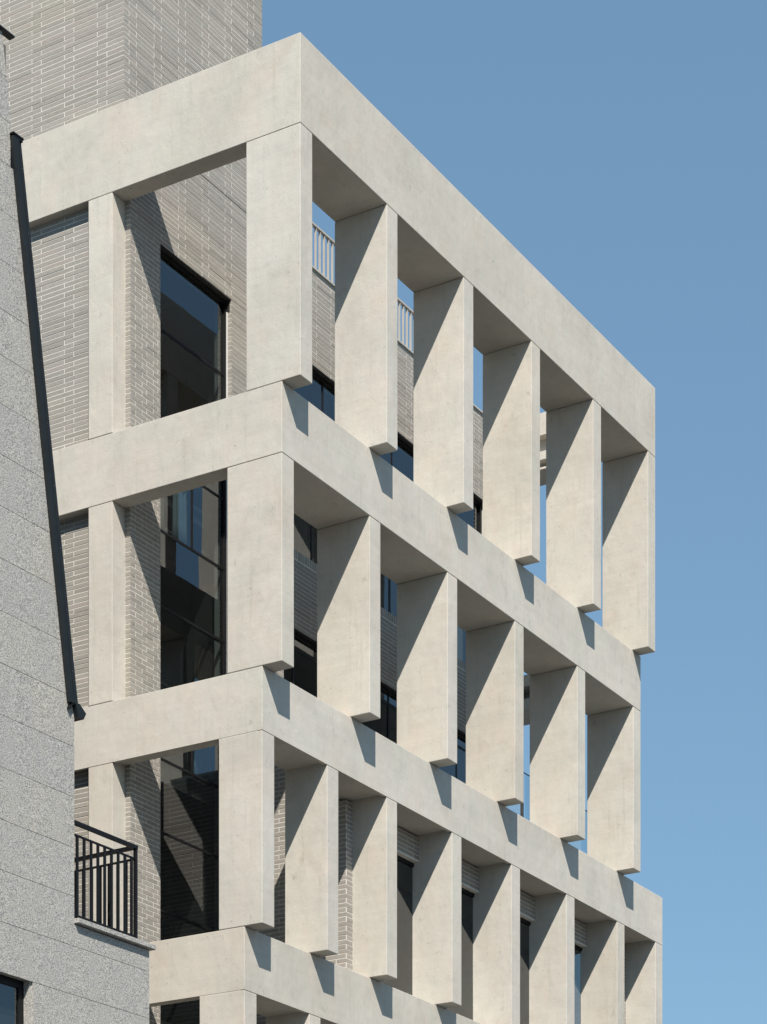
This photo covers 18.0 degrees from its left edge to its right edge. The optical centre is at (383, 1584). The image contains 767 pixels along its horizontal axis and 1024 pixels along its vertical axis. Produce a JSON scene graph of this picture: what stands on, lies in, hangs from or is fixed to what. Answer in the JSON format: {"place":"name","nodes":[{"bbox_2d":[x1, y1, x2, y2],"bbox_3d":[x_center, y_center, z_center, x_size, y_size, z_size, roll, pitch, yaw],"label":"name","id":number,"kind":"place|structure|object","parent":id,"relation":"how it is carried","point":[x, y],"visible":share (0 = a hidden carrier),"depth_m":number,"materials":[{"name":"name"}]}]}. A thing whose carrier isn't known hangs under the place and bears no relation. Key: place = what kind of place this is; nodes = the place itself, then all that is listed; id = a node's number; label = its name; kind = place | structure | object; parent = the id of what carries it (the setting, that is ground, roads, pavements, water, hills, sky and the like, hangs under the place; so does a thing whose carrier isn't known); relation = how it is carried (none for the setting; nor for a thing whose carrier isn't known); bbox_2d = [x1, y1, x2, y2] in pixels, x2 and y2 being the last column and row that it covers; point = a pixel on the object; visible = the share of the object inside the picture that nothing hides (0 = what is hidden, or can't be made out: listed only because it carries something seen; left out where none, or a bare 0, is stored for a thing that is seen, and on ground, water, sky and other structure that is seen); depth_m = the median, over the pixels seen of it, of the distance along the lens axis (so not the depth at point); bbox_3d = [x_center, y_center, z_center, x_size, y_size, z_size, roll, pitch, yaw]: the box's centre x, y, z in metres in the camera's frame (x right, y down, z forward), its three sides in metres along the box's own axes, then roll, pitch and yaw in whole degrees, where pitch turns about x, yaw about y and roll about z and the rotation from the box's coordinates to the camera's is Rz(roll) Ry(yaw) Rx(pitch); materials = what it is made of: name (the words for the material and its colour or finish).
{"place":"outdoors","nodes":[
{"label":"outdoors","id":0,"kind":"place"},
{"bbox_2d":[0,23,155,1023],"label":"building","id":1,"kind":"structure","parent":0,"point":[62,961],"depth_m":27.83,"materials":[{"name":"grey stone"}]},
{"bbox_2d":[0,974,23,1023],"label":"window","id":2,"kind":"structure","parent":1,"relation":"in","point":[18,985],"depth_m":27.77,"materials":[{"name":"black metal"}]},
{"bbox_2d":[262,0,766,1023],"label":"sky","id":3,"kind":"structure","parent":0,"point":[619,147],"materials":[{"name":"blue"}]},
{"label":"ground","id":4,"kind":"structure","parent":0,"visible":0},
{"bbox_2d":[0,0,662,1023],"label":"building","id":5,"kind":"structure","parent":4,"relation":"on","point":[338,624],"depth_m":34.09,"materials":[{"name":"concrete"}]},
{"bbox_2d":[160,497,163,530],"bbox_3d":[-3.156,-15.265,33.933,0.010,1.070,0.310,0,0,30],"label":"curtain","id":6,"kind":"object","parent":5,"relation":"hanging from","point":[162,514],"visible":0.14,"depth_m":34.03,"materials":[{"name":"grey fabric"}]},
{"bbox_2d":[172,491,186,547],"bbox_3d":[-2.893,-15.265,34.389,0.075,1.070,0.284,0,0,31],"label":"curtain","id":7,"kind":"object","parent":5,"relation":"hanging from","point":[179,523],"visible":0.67,"depth_m":34.36,"materials":[{"name":"blue fabric"}]},
{"bbox_2d":[160,249,225,931],"bbox_3d":[-2.759,-11.790,34.432,0.110,13.580,1.726,0,0,31],"label":"window","id":8,"kind":"structure","parent":5,"relation":"in","point":[222,373],"depth_m":34.80,"materials":[{"name":"black glass"}]},
{"bbox_2d":[187,746,214,782],"bbox_3d":[-2.615,-12.100,34.849,0.075,1.100,0.661,0,0,31],"label":"curtain","id":9,"kind":"object","parent":5,"relation":"hanging from","point":[204,763],"visible":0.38,"depth_m":34.91,"materials":[{"name":"blue fabric"}]},
{"bbox_2d":[290,632,465,778],"bbox_3d":[0.027,-12.860,39.032,0.090,3.080,6.290,0,0,31],"label":"window","id":10,"kind":"structure","parent":5,"relation":"in","point":[388,693],"depth_m":39.06,"materials":[{"name":"black metal"}]},
{"bbox_2d":[308,370,481,612],"bbox_3d":[0.094,-17.080,39.143,0.090,3.000,6.030,0,0,31],"label":"window","id":11,"kind":"structure","parent":5,"relation":"in","point":[322,382],"depth_m":39.11,"materials":[{"name":"black glass"}]},
{"bbox_2d":[397,855,581,1008],"bbox_3d":[1.871,-7.880,38.626,0.071,5.760,7.920,0,0,31],"label":"window","id":12,"kind":"structure","parent":5,"relation":"in","point":[399,859],"depth_m":37.61,"materials":[{"name":"black metal"}]}
]}

